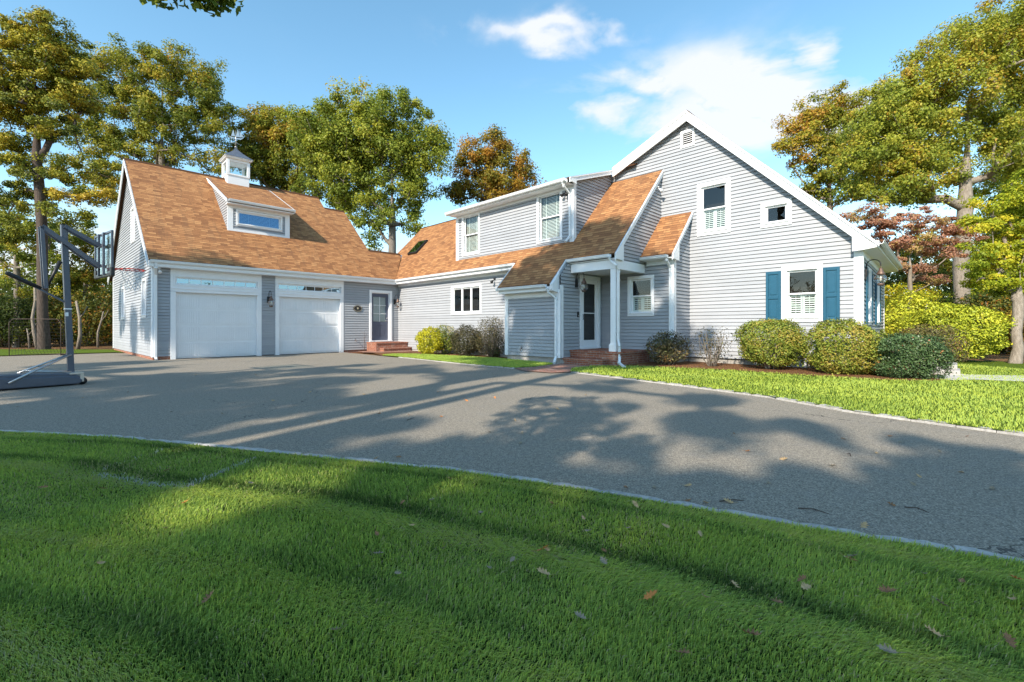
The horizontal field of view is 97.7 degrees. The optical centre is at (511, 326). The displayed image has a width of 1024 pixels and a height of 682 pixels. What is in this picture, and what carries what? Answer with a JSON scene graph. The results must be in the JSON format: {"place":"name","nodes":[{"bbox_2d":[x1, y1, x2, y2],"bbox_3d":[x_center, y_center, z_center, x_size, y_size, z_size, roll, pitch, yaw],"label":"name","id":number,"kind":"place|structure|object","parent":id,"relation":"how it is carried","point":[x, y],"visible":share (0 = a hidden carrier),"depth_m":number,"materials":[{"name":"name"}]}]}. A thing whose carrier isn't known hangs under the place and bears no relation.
{"place":"outdoors","nodes":[
{"label":"outdoors","id":0,"kind":"place"},
{"bbox_2d":[0,349,123,355],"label":"back lawn","id":1,"kind":"structure","parent":0,"point":[12,352],"depth_m":21.37,"materials":[{"name":"green plant"}]},
{"bbox_2d":[0,5,121,349],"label":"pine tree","id":2,"kind":"object","parent":1,"relation":"on","point":[23,100],"visible":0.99,"depth_m":23.25,"materials":[{"name":"green plant"}]},
{"bbox_2d":[0,352,1023,558],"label":"driveway","id":3,"kind":"structure","parent":0,"point":[633,436],"depth_m":5.13,"materials":[{"name":"grey asphalt"}]},
{"bbox_2d":[9,319,76,355],"bbox_3d":[-19.841,0.434,18.977,1.756,1.538,0.981,0,0,-15],"label":"soccer goal","id":4,"kind":"object","parent":3,"relation":"on","point":[63,335],"visible":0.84,"depth_m":18.84,"materials":[{"name":"black metal"}]},
{"bbox_2d":[0,224,145,389],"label":"basketball hoop","id":5,"kind":"object","parent":3,"relation":"on","point":[38,378],"visible":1,"depth_m":9.27,"materials":[{"name":"grey metal"}]},
{"bbox_2d":[798,507,828,513],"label":"twig","id":6,"kind":"object","parent":3,"relation":"on","point":[811,508],"visible":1,"depth_m":2.92,"materials":[{"name":"brown wood"}]},
{"bbox_2d":[860,522,868,527],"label":"fallen leaf","id":7,"kind":"object","parent":3,"relation":"on","point":[863,524],"visible":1,"depth_m":2.69,"materials":[{"name":"beige plant"}]},
{"bbox_2d":[0,430,1023,681],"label":"lawn","id":8,"kind":"structure","parent":0,"point":[440,664],"depth_m":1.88,"materials":[{"name":"plant"}]},
{"bbox_2d":[139,0,243,16],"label":"young oak","id":9,"kind":"object","parent":8,"relation":"on","point":[211,5],"visible":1,"depth_m":3.09,"materials":[{"name":"green plant"}]},
{"bbox_2d":[197,589,213,605],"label":"fallen leaf","id":10,"kind":"object","parent":8,"relation":"on","point":[207,598],"visible":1,"depth_m":1.89,"materials":[{"name":"brown plant"}]},
{"bbox_2d":[537,567,549,574],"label":"fallen leaf","id":11,"kind":"object","parent":8,"relation":"on","point":[543,571],"visible":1,"depth_m":2.08,"materials":[{"name":"beige plant"}]},
{"bbox_2d":[574,610,590,618],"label":"fallen leaf","id":12,"kind":"object","parent":8,"relation":"on","point":[580,615],"visible":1,"depth_m":1.77,"materials":[{"name":"grey plant"}]},
{"bbox_2d":[600,556,607,563],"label":"fallen leaf","id":13,"kind":"object","parent":8,"relation":"on","point":[602,559],"visible":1,"depth_m":2.18,"materials":[{"name":"plant"}]},
{"bbox_2d":[639,589,657,599],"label":"fallen leaf","id":14,"kind":"object","parent":8,"relation":"on","point":[650,594],"visible":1,"depth_m":1.90,"materials":[{"name":"orange plant"}]},
{"bbox_2d":[670,648,689,652],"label":"fallen leaf","id":15,"kind":"object","parent":8,"relation":"on","point":[683,651],"visible":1,"depth_m":1.57,"materials":[{"name":"brown plant"}]},
{"bbox_2d":[743,628,761,634],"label":"fallen leaf","id":16,"kind":"object","parent":8,"relation":"on","point":[752,632],"visible":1,"depth_m":1.67,"materials":[{"name":"brown plant"}]},
{"bbox_2d":[793,574,805,581],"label":"fallen leaf","id":17,"kind":"object","parent":8,"relation":"on","point":[802,577],"visible":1,"depth_m":2.03,"materials":[{"name":"brown plant"}]},
{"bbox_2d":[801,581,813,590],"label":"fallen leaf","id":18,"kind":"object","parent":8,"relation":"on","point":[806,586],"visible":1,"depth_m":1.97,"materials":[{"name":"beige plant"}]},
{"bbox_2d":[877,584,901,591],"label":"fallen leaf","id":19,"kind":"object","parent":8,"relation":"on","point":[885,589],"visible":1,"depth_m":1.94,"materials":[{"name":"brown plant"}]},
{"bbox_2d":[877,642,904,653],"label":"fallen leaf","id":20,"kind":"object","parent":8,"relation":"on","point":[886,648],"visible":1,"depth_m":1.58,"materials":[{"name":"plant"}]},
{"bbox_2d":[924,625,950,636],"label":"fallen leaf","id":21,"kind":"object","parent":8,"relation":"on","point":[934,631],"visible":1,"depth_m":1.68,"materials":[{"name":"beige plant"}]},
{"bbox_2d":[1002,631,1017,651],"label":"fallen leaf","id":22,"kind":"object","parent":8,"relation":"on","point":[1009,639],"visible":1,"depth_m":1.63,"materials":[{"name":"brown plant"}]},
{"bbox_2d":[0,338,1023,372],"bbox_3d":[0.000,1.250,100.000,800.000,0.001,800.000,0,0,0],"label":"ground","id":23,"kind":"structure","parent":0,"point":[1003,357],"depth_m":20.94,"materials":[{"name":"green plant"}]},
{"bbox_2d":[26,324,35,347],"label":"bare tree","id":24,"kind":"object","parent":23,"relation":"on","point":[28,338],"visible":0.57,"depth_m":25.98,"materials":[{"name":"brown wood"}]},
{"bbox_2d":[0,288,62,347],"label":"wood shrub","id":25,"kind":"object","parent":23,"relation":"on","point":[7,313],"visible":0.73,"depth_m":26.64,"materials":[{"name":"green plant"}]},
{"bbox_2d":[2,290,64,344],"bbox_3d":[-31.970,-0.690,30.007,5.544,3.891,3.923,0,0,0],"label":"wood shrub","id":26,"kind":"object","parent":23,"relation":"on","point":[56,338],"visible":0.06,"depth_m":29.75,"materials":[{"name":"green plant"}]},
{"bbox_2d":[31,287,36,348],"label":"bare tree","id":27,"kind":"object","parent":23,"relation":"on","point":[34,333],"visible":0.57,"depth_m":25.48,"materials":[{"name":"brown wood"}]},
{"bbox_2d":[0,203,97,347],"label":"young oak","id":28,"kind":"object","parent":23,"relation":"on","point":[27,260],"visible":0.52,"depth_m":26.90,"materials":[{"name":"green plant"}]},
{"bbox_2d":[0,243,112,334],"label":"distant wood","id":29,"kind":"object","parent":23,"relation":"on","point":[49,274],"visible":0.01,"depth_m":46.38,"materials":[{"name":"green plant"}]},
{"bbox_2d":[27,289,92,344],"bbox_3d":[-31.030,-0.695,31.054,5.110,3.888,3.878,0,0,0],"label":"wood shrub","id":30,"kind":"object","parent":23,"relation":"on","point":[58,294],"visible":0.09,"depth_m":30.56,"materials":[{"name":"green plant"}]},
{"bbox_2d":[25,231,112,344],"bbox_3d":[-29.227,-2.903,30.072,5.829,8.311,3.319,0,0,0],"label":"young oak","id":31,"kind":"object","parent":23,"relation":"on","point":[81,276],"visible":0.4,"depth_m":29.74,"materials":[{"name":"green plant"}]},
{"bbox_2d":[50,285,108,340],"bbox_3d":[-35.193,-1.240,35.956,6.597,4.979,3.877,0,0,0],"label":"wood shrub","id":32,"kind":"object","parent":23,"relation":"on","point":[73,290],"depth_m":35.89,"materials":[{"name":"green plant"}]},
{"bbox_2d":[48,285,112,345],"bbox_3d":[-27.271,-0.714,29.000,4.887,3.936,3.845,0,0,0],"label":"wood shrub","id":33,"kind":"object","parent":23,"relation":"on","point":[91,318],"visible":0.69,"depth_m":28.34,"materials":[{"name":"green plant"}]},
{"bbox_2d":[75,301,87,348],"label":"bare tree","id":34,"kind":"object","parent":23,"relation":"on","point":[78,344],"visible":0.92,"depth_m":24.97,"materials":[{"name":"brown wood"}]},
{"bbox_2d":[74,285,112,342],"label":"wood shrub","id":35,"kind":"object","parent":23,"relation":"on","point":[107,306],"visible":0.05,"depth_m":33.60,"materials":[{"name":"green plant"}]},
{"bbox_2d":[96,311,107,347],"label":"bare tree","id":36,"kind":"object","parent":23,"relation":"on","point":[102,318],"visible":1,"depth_m":26.98,"materials":[{"name":"brown wood"}]},
{"bbox_2d":[51,32,240,205],"bbox_3d":[-27.773,-10.349,33.913,14.418,23.207,5.455,0,0,0],"label":"oak tree","id":37,"kind":"object","parent":23,"relation":"on","point":[145,106],"visible":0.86,"depth_m":33.31,"materials":[{"name":"green plant"}]},
{"bbox_2d":[220,101,338,194],"bbox_3d":[-18.879,-8.872,37.877,11.319,20.267,5.903,0,0,0],"label":"oak tree","id":38,"kind":"object","parent":23,"relation":"on","point":[264,141],"visible":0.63,"depth_m":36.61,"materials":[{"name":"green plant"}]},
{"bbox_2d":[278,76,455,252],"bbox_3d":[-9.734,-7.805,30.958,11.782,18.136,6.299,0,0,0],"label":"oak tree","id":39,"kind":"object","parent":23,"relation":"on","point":[347,140],"visible":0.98,"depth_m":30.15,"materials":[{"name":"green plant"}]},
{"bbox_2d":[358,351,409,352],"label":"walkway","id":40,"kind":"structure","parent":23,"relation":"on","point":[382,352],"depth_m":21.30,"materials":[{"name":"brick"}]},
{"bbox_2d":[366,341,411,351],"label":"brick steps","id":41,"kind":"structure","parent":40,"relation":"on","point":[388,346],"depth_m":21.69,"materials":[{"name":"red brick"}]},
{"bbox_2d":[371,351,506,358],"bbox_3d":[-3.620,1.188,19.006,8.900,0.001,3.332,0,0,45],"label":"mulch bed","id":42,"kind":"object","parent":23,"relation":"on","point":[418,352],"visible":0.25,"depth_m":19.91,"materials":[{"name":"brown soil"}]},
{"bbox_2d":[414,325,443,353],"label":"golden cypress","id":43,"kind":"object","parent":42,"relation":"on","point":[425,341],"visible":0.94,"depth_m":18.90,"materials":[{"name":"yellow plant"}]},
{"bbox_2d":[430,323,456,353],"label":"rusty shrub","id":44,"kind":"object","parent":42,"relation":"on","point":[448,346],"visible":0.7,"depth_m":19.22,"materials":[{"name":"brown plant"}]},
{"bbox_2d":[450,324,480,355],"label":"barberry shrub","id":45,"kind":"object","parent":42,"relation":"on","point":[466,347],"visible":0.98,"depth_m":17.99,"materials":[{"name":"brown plant"}]},
{"bbox_2d":[475,316,504,356],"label":"burning bush","id":46,"kind":"object","parent":42,"relation":"on","point":[488,345],"visible":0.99,"depth_m":17.50,"materials":[{"name":"grey plant"}]},
{"bbox_2d":[486,347,500,356],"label":"boxwood","id":47,"kind":"object","parent":42,"relation":"on","point":[495,353],"visible":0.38,"depth_m":17.70,"materials":[{"name":"green plant"}]},
{"bbox_2d":[398,357,552,368],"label":"kerb","id":48,"kind":"structure","parent":23,"relation":"on","point":[468,364],"depth_m":14.14,"materials":[{"name":"stone"}]},
{"bbox_2d":[436,124,546,207],"bbox_3d":[-1.505,-7.097,35.127,8.648,16.702,4.697,0,0,0],"label":"oak tree","id":49,"kind":"object","parent":23,"relation":"on","point":[517,175],"visible":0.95,"depth_m":34.36,"materials":[{"name":"orange plant"}]},
{"bbox_2d":[107,110,902,368],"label":"house","id":50,"kind":"structure","parent":23,"relation":"on","point":[720,232],"depth_m":16.32,"materials":[{"name":"grey paint"}]},
{"bbox_2d":[120,286,125,318],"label":"window","id":51,"kind":"structure","parent":50,"relation":"in","point":[123,292],"depth_m":20.85,"materials":[{"name":"white paint"}]},
{"bbox_2d":[130,206,135,243],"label":"window","id":52,"kind":"structure","parent":50,"relation":"in","point":[133,222],"depth_m":19.04,"materials":[{"name":"white paint"}]},
{"bbox_2d":[141,277,147,317],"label":"window","id":53,"kind":"structure","parent":50,"relation":"in","point":[143,282],"depth_m":17.32,"materials":[{"name":"white paint"}]},
{"bbox_2d":[176,292,255,358],"bbox_3d":[-11.586,-0.044,17.631,0.060,2.512,2.760,0,0,45],"label":"garage door","id":54,"kind":"structure","parent":50,"relation":"in","point":[207,325],"depth_m":17.54,"materials":[{"name":"white paint"}]},
{"bbox_2d":[173,275,258,289],"bbox_3d":[-11.684,-1.710,17.728,0.645,0.380,2.860,0,0,45],"label":"transom window","id":55,"kind":"structure","parent":50,"relation":"in","point":[192,281],"depth_m":17.44,"materials":[{"name":"clear glass"}]},
{"bbox_2d":[236,209,281,231],"bbox_3d":[-11.462,-4.730,20.203,0.675,0.700,1.870,0,0,45],"label":"dormer window","id":56,"kind":"structure","parent":50,"relation":"in","point":[244,218],"depth_m":20.00,"materials":[{"name":"blue glass"}]},
{"bbox_2d":[267,291,274,306],"bbox_3d":[-10.043,-1.162,18.621,0.459,0.696,0.297,0,0,45],"label":"wall lantern","id":57,"kind":"object","parent":50,"relation":"attached to","point":[270,298],"depth_m":18.59,"materials":[{"name":"black metal"}]},
{"bbox_2d":[279,297,338,354],"bbox_3d":[-9.094,-0.044,20.145,0.060,2.512,2.700,0,0,45],"label":"garage door","id":58,"kind":"structure","parent":50,"relation":"in","point":[306,325],"depth_m":20.09,"materials":[{"name":"white paint"}]},
{"bbox_2d":[276,282,341,293],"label":"transom window","id":59,"kind":"structure","parent":50,"relation":"in","point":[289,287],"depth_m":19.98,"materials":[{"name":"clear glass"}]},
{"bbox_2d":[353,305,361,311],"bbox_3d":[-7.430,-0.880,21.565,0.029,0.310,0.440,0,0,45],"label":"name plaque","id":60,"kind":"object","parent":50,"relation":"attached to","point":[357,308],"visible":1,"depth_m":21.55,"materials":[{"name":"black metal"}]},
{"bbox_2d":[372,293,387,339],"bbox_3d":[-6.685,-0.495,22.559,0.104,2.350,0.940,0,0,46],"label":"door","id":61,"kind":"structure","parent":50,"relation":"in","point":[379,329],"depth_m":22.56,"materials":[{"name":"blue paint"}]},
{"bbox_2d":[451,284,481,314],"bbox_3d":[-1.789,-1.160,19.483,2.030,1.260,0.675,0,0,45],"label":"window","id":62,"kind":"structure","parent":50,"relation":"in","point":[465,299],"depth_m":19.78,"materials":[{"name":"white paint"}]},
{"bbox_2d":[462,211,480,256],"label":"dormer window","id":63,"kind":"structure","parent":50,"relation":"in","point":[471,228],"depth_m":19.70,"materials":[{"name":"white paint"}]},
{"bbox_2d":[536,188,562,243],"bbox_3d":[1.552,-4.000,16.454,1.200,1.840,0.675,0,0,45],"label":"dormer window","id":64,"kind":"structure","parent":50,"relation":"in","point":[550,208],"depth_m":16.62,"materials":[{"name":"white paint"}]},
{"bbox_2d":[575,273,587,291],"bbox_3d":[2.321,-1.492,14.858,0.459,0.696,0.297,0,0,45],"label":"wall lantern","id":65,"kind":"object","parent":50,"relation":"attached to","point":[584,282],"depth_m":14.79,"materials":[{"name":"black metal"}]},
{"bbox_2d":[582,279,596,346],"bbox_3d":[2.663,-0.470,15.659,0.199,2.340,0.960,0,0,45],"label":"storm door","id":66,"kind":"structure","parent":50,"relation":"in","point":[589,298],"depth_m":15.79,"materials":[{"name":"white paint"}]},
{"bbox_2d":[627,275,654,315],"bbox_3d":[4.517,-1.035,15.233,0.970,1.350,0.675,0,0,45],"label":"window","id":67,"kind":"structure","parent":50,"relation":"in","point":[640,289],"depth_m":15.30,"materials":[{"name":"white paint"}]},
{"bbox_2d":[697,177,730,236],"bbox_3d":[6.725,-3.855,14.705,1.050,1.730,0.675,0,0,45],"label":"window","id":68,"kind":"structure","parent":50,"relation":"in","point":[713,197],"depth_m":14.77,"materials":[{"name":"white paint"}]},
{"bbox_2d":[761,198,791,227],"bbox_3d":[8.004,-3.345,13.438,0.810,0.750,0.675,0,0,45],"label":"window","id":69,"kind":"structure","parent":50,"relation":"in","point":[774,213],"depth_m":13.39,"materials":[{"name":"white paint"}]},
{"bbox_2d":[787,361,806,367],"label":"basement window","id":70,"kind":"structure","parent":50,"relation":"in","point":[800,364],"depth_m":12.79,"materials":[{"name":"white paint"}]},
{"bbox_2d":[781,263,822,321],"bbox_3d":[8.465,-0.950,12.981,1.010,1.620,0.675,0,0,45],"label":"window","id":71,"kind":"structure","parent":50,"relation":"in","point":[801,285],"depth_m":13.04,"materials":[{"name":"white paint"}]},
{"bbox_2d":[865,266,872,324],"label":"window","id":72,"kind":"structure","parent":50,"relation":"in","point":[870,270],"depth_m":13.17,"materials":[{"name":"white paint"}]},
{"bbox_2d":[865,259,887,285],"bbox_3d":[9.751,-1.453,11.971,0.479,0.726,0.310,0,0,45],"label":"wall lantern","id":73,"kind":"object","parent":50,"relation":"attached to","point":[880,272],"depth_m":11.91,"materials":[{"name":"black metal"}]},
{"bbox_2d":[877,275,880,324],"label":"window","id":74,"kind":"structure","parent":50,"relation":"in","point":[878,287],"depth_m":15.06,"materials":[{"name":"white paint"}]},
{"bbox_2d":[1,430,1023,562],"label":"kerb","id":75,"kind":"structure","parent":23,"relation":"on","point":[925,542],"depth_m":3.15,"materials":[{"name":"stone"}]},
{"bbox_2d":[516,363,589,372],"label":"walkway","id":76,"kind":"structure","parent":23,"relation":"on","point":[561,367],"depth_m":12.64,"materials":[{"name":"brick"}]},
{"bbox_2d":[562,348,649,365],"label":"brick steps","id":77,"kind":"structure","parent":23,"relation":"on","point":[599,356],"depth_m":14.05,"materials":[{"name":"red brick"}]},
{"bbox_2d":[626,361,943,380],"bbox_3d":[9.172,1.155,14.670,7.522,0.001,9.440,0,0,41],"label":"mulch bed","id":78,"kind":"object","parent":23,"relation":"on","point":[758,368],"visible":0.39,"depth_m":12.39,"materials":[{"name":"brown soil"}]},
{"bbox_2d":[643,329,691,364],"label":"bronze shrub","id":79,"kind":"object","parent":78,"relation":"on","point":[667,349],"visible":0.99,"depth_m":13.51,"materials":[{"name":"green plant"}]},
{"bbox_2d":[687,326,734,365],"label":"bare shrub","id":80,"kind":"object","parent":78,"relation":"on","point":[713,358],"visible":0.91,"depth_m":13.06,"materials":[{"name":"brown plant"}]},
{"bbox_2d":[733,318,809,368],"bbox_3d":[7.145,0.490,12.361,1.747,1.527,1.702,0,0,0],"label":"hedge ball","id":81,"kind":"object","parent":78,"relation":"on","point":[788,344],"visible":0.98,"depth_m":11.92,"materials":[{"name":"green plant"}]},
{"bbox_2d":[799,317,891,374],"bbox_3d":[8.282,0.502,11.164,1.828,1.505,1.806,0,0,0],"label":"hedge ball","id":82,"kind":"object","parent":78,"relation":"on","point":[847,363],"visible":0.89,"depth_m":10.77,"materials":[{"name":"green plant"}]},
{"bbox_2d":[857,331,957,378],"bbox_3d":[9.134,0.668,10.389,1.520,1.155,1.483,0,0,0],"label":"hedge ball","id":83,"kind":"object","parent":78,"relation":"on","point":[925,352],"visible":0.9,"depth_m":9.95,"materials":[{"name":"green plant"}]},
{"bbox_2d":[894,323,972,364],"bbox_3d":[12.086,0.544,12.982,1.506,1.396,1.622,0,0,0],"label":"barberry shrub","id":84,"kind":"object","parent":78,"relation":"on","point":[932,331],"visible":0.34,"depth_m":12.59,"materials":[{"name":"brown plant"}]},
{"bbox_2d":[930,362,959,374],"bbox_3d":[10.719,1.055,11.236,0.750,0.290,1.000,0,0,45],"label":"granite step","id":85,"kind":"object","parent":78,"relation":"on","point":[955,369],"visible":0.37,"depth_m":10.78,"materials":[{"name":"white stone"}]},
{"bbox_2d":[571,371,1023,436],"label":"kerb","id":86,"kind":"structure","parent":23,"relation":"on","point":[1013,432],"depth_m":6.38,"materials":[{"name":"stone"}]},
{"bbox_2d":[771,79,875,209],"bbox_3d":[20.864,-7.506,30.136,7.494,17.528,4.000,0,0,0],"label":"oak tree","id":87,"kind":"object","parent":23,"relation":"on","point":[807,125],"visible":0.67,"depth_m":29.55,"materials":[{"name":"green plant"}]},
{"bbox_2d":[839,202,990,307],"bbox_3d":[16.803,-1.933,19.055,6.308,6.397,1.951,0,0,0],"label":"dogwood tree","id":88,"kind":"object","parent":23,"relation":"on","point":[879,222],"visible":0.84,"depth_m":18.82,"materials":[{"name":"red plant"}]},
{"bbox_2d":[885,280,944,331],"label":"wood shrub","id":89,"kind":"object","parent":23,"relation":"on","point":[894,291],"visible":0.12,"depth_m":23.66,"materials":[{"name":"yellow plant"}]},
{"bbox_2d":[886,289,950,320],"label":"wood shrub","id":90,"kind":"object","parent":23,"relation":"on","point":[947,299],"depth_m":24.82,"materials":[{"name":"yellow plant"}]},
{"bbox_2d":[885,289,958,351],"bbox_3d":[15.413,-0.092,17.133,2.963,2.679,2.524,0,0,0],"label":"rhododendron","id":91,"kind":"object","parent":23,"relation":"on","point":[893,313],"visible":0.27,"depth_m":16.93,"materials":[{"name":"green plant"}]},
{"bbox_2d":[825,0,1023,339],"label":"oak tree","id":92,"kind":"object","parent":23,"relation":"on","point":[906,151],"visible":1,"depth_m":21.43,"materials":[{"name":"green plant"}]},
{"bbox_2d":[874,229,982,329],"bbox_3d":[52.514,-3.082,37.992,65.361,8.911,16.362,0,0,0],"label":"distant wood","id":93,"kind":"object","parent":23,"relation":"on","point":[903,275],"depth_m":32.12,"materials":[{"name":"green plant"}]},
{"bbox_2d":[885,224,980,296],"bbox_3d":[33.064,-3.578,36.032,11.093,9.674,4.641,0,0,0],"label":"tree","id":94,"kind":"object","parent":23,"relation":"on","point":[945,264],"visible":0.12,"depth_m":35.40,"materials":[{"name":"red plant"}]},
{"bbox_2d":[927,288,1008,341],"bbox_3d":[22.406,-0.312,21.942,4.388,3.146,3.368,0,0,0],"label":"wood shrub","id":95,"kind":"object","parent":23,"relation":"on","point":[951,300],"visible":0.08,"depth_m":21.48,"materials":[{"name":"yellow plant"}]},
{"bbox_2d":[955,289,1023,353],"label":"wood shrub","id":96,"kind":"object","parent":23,"relation":"on","point":[996,304],"visible":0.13,"depth_m":20.59,"materials":[{"name":"yellow plant"}]},
{"bbox_2d":[987,296,1023,352],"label":"wood shrub","id":97,"kind":"object","parent":23,"relation":"on","point":[1008,314],"visible":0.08,"depth_m":20.07,"materials":[{"name":"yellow plant"}]},
{"bbox_2d":[0,0,1023,296],"label":"sky","id":98,"kind":"structure","parent":0,"point":[580,85],"materials":[{"name":"blue"}]},
{"bbox_2d":[570,360,1023,432],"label":"side lawn","id":99,"kind":"structure","parent":0,"point":[995,364],"depth_m":8.32,"materials":[{"name":"green plant"}]},
{"bbox_2d":[897,302,1017,361],"bbox_3d":[14.957,0.207,15.183,2.949,2.095,2.964,0,0,41],"label":"rhododendron","id":100,"kind":"object","parent":99,"relation":"on","point":[992,333],"visible":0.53,"depth_m":14.41,"materials":[{"name":"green plant"}]},
{"bbox_2d":[953,168,1023,363],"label":"maple tree","id":101,"kind":"object","parent":99,"relation":"on","point":[1010,282],"visible":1,"depth_m":14.78,"materials":[{"name":"green plant"}]},
{"bbox_2d":[938,374,1023,380],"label":"path","id":102,"kind":"structure","parent":0,"point":[952,377],"depth_m":10.15,"materials":[{"name":"stone"}]},
{"bbox_2d":[949,165,1023,346],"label":"oak tree","id":103,"kind":"object","parent":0,"point":[988,193],"visible":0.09,"depth_m":25.72,"materials":[{"name":"green plant"}]},
{"label":"lawn strip","id":104,"kind":"structure","parent":0,"visible":0},
{"bbox_2d":[383,353,552,367],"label":"grass","id":105,"kind":"structure","parent":104,"relation":"on","point":[497,361],"depth_m":15.16,"materials":[{"name":"green plant"}]}
]}

